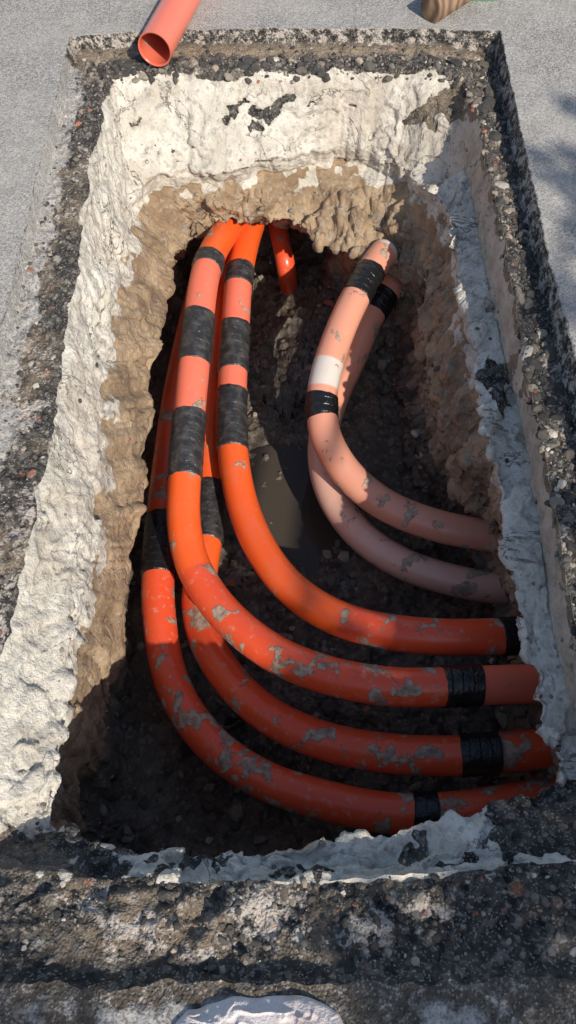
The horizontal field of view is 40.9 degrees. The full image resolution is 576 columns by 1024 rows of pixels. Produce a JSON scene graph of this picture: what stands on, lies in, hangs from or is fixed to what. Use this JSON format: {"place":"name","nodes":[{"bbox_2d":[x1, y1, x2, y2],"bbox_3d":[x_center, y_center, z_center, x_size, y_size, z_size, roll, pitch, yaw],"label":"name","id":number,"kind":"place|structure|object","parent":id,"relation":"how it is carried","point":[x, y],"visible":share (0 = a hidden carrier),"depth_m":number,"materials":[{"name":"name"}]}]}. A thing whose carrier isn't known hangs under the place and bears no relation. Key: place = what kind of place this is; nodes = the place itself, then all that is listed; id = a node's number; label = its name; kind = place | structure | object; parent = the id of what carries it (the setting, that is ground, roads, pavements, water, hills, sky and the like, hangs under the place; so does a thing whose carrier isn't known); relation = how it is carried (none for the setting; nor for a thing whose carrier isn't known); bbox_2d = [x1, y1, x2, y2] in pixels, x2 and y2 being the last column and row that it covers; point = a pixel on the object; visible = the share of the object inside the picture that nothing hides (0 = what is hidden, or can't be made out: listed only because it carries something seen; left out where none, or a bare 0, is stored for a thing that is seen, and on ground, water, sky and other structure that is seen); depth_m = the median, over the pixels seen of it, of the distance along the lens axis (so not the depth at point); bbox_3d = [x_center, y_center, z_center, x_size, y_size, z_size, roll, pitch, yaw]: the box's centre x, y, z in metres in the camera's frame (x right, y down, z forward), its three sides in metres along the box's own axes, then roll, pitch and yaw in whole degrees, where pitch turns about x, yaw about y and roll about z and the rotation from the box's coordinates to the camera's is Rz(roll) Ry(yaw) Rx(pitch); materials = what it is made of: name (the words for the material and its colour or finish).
{"place":"outdoors","nodes":[
{"label":"outdoors","id":0,"kind":"place"},
{"bbox_2d":[0,0,575,1023],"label":"road","id":1,"kind":"structure","parent":0,"point":[538,38],"depth_m":2.51,"materials":[{"name":"grey asphalt"}]},
{"bbox_2d":[138,0,200,66],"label":"loose red pipe","id":2,"kind":"object","parent":1,"relation":"on","point":[163,31],"visible":1,"depth_m":2.75,"materials":[{"name":"plastic"}]},
{"bbox_2d":[175,995,342,1023],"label":"white sack","id":3,"kind":"object","parent":1,"relation":"on","point":[291,1009],"visible":1,"depth_m":1.33,"materials":[{"name":"white plastic"}]},
{"bbox_2d":[0,29,575,992],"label":"asphalt ledge","id":4,"kind":"object","parent":1,"relation":"on","point":[110,965],"visible":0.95,"depth_m":1.50,"materials":[{"name":"grey asphalt"}]},
{"bbox_2d":[50,161,558,857],"bbox_3d":[0.081,-0.213,2.688,1.439,0.928,2.952,0,60,0],"label":"soil pit","id":5,"kind":"object","parent":1,"relation":"in","point":[330,213],"visible":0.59,"depth_m":2.70,"materials":[{"name":"brown soil"}]},
{"bbox_2d":[268,222,297,294],"bbox_3d":[-0.035,-1.227,3.543,0.104,0.313,0.396,-12,61,-6],"label":"orange conduit pipe","id":6,"kind":"object","parent":5,"relation":"attached to","point":[284,258],"visible":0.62,"depth_m":3.43,"materials":[{"name":"plastic"}]},
{"bbox_2d":[220,444,349,598],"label":"puddle","id":7,"kind":"object","parent":5,"relation":"on","point":[301,526],"visible":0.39,"depth_m":2.98,"materials":[{"name":"brown liquid"}]},
{"bbox_2d":[0,75,575,883],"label":"concrete slab","id":8,"kind":"structure","parent":5,"relation":"on","point":[426,133],"depth_m":2.13,"materials":[{"name":"beige concrete"}]},
{"bbox_2d":[0,41,575,974],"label":"gravel","id":9,"kind":"structure","parent":5,"relation":"on","point":[330,705],"depth_m":2.43,"materials":[{"name":"grey gravel"}]},
{"bbox_2d":[140,238,555,834],"bbox_3d":[-0.139,-0.078,2.740,1.093,0.246,2.858,-22,63,-12],"label":"orange conduit pipe","id":10,"kind":"object","parent":5,"relation":"in","point":[213,745],"visible":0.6,"depth_m":2.27,"materials":[{"name":"plastic"}]},
{"bbox_2d":[166,217,540,707],"bbox_3d":[-0.026,-0.233,2.643,1.015,0.258,2.512,-25,63,-14],"label":"orange conduit pipe","id":11,"kind":"object","parent":5,"relation":"attached to","point":[232,620],"visible":0.94,"depth_m":2.35,"materials":[{"name":"plastic"}]},
{"bbox_2d":[181,252,553,777],"bbox_3d":[-0.058,-0.179,2.789,1.018,0.331,2.752,-21,63,-11],"label":"orange conduit pipe","id":12,"kind":"object","parent":5,"relation":"on","point":[244,695],"visible":0.67,"depth_m":2.22,"materials":[{"name":"plastic"}]},
{"bbox_2d":[215,222,522,656],"bbox_3d":[0.083,-0.337,2.805,0.898,0.242,2.437,-25,63,-13],"label":"orange conduit pipe","id":13,"kind":"object","parent":5,"relation":"attached to","point":[289,585],"visible":0.91,"depth_m":2.52,"materials":[{"name":"plastic"}]},
{"bbox_2d":[305,239,492,551],"bbox_3d":[0.425,-0.331,2.749,0.694,0.337,1.414,-26,64,-14],"label":"orange conduit pipe","id":14,"kind":"object","parent":5,"relation":"attached to","point":[355,481],"visible":0.85,"depth_m":2.69,"materials":[{"name":"plastic"}]},
{"bbox_2d":[307,276,507,604],"bbox_3d":[0.428,-0.219,2.827,0.717,0.253,1.526,-21,62,-11],"label":"orange conduit pipe","id":15,"kind":"object","parent":5,"relation":"attached to","point":[359,533],"visible":0.64,"depth_m":2.70,"materials":[{"name":"plastic"}]},
{"bbox_2d":[421,0,470,22],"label":"wooden post","id":16,"kind":"object","parent":1,"relation":"on","point":[434,11],"visible":1,"depth_m":2.84,"materials":[{"name":"brown wood"}]}
]}

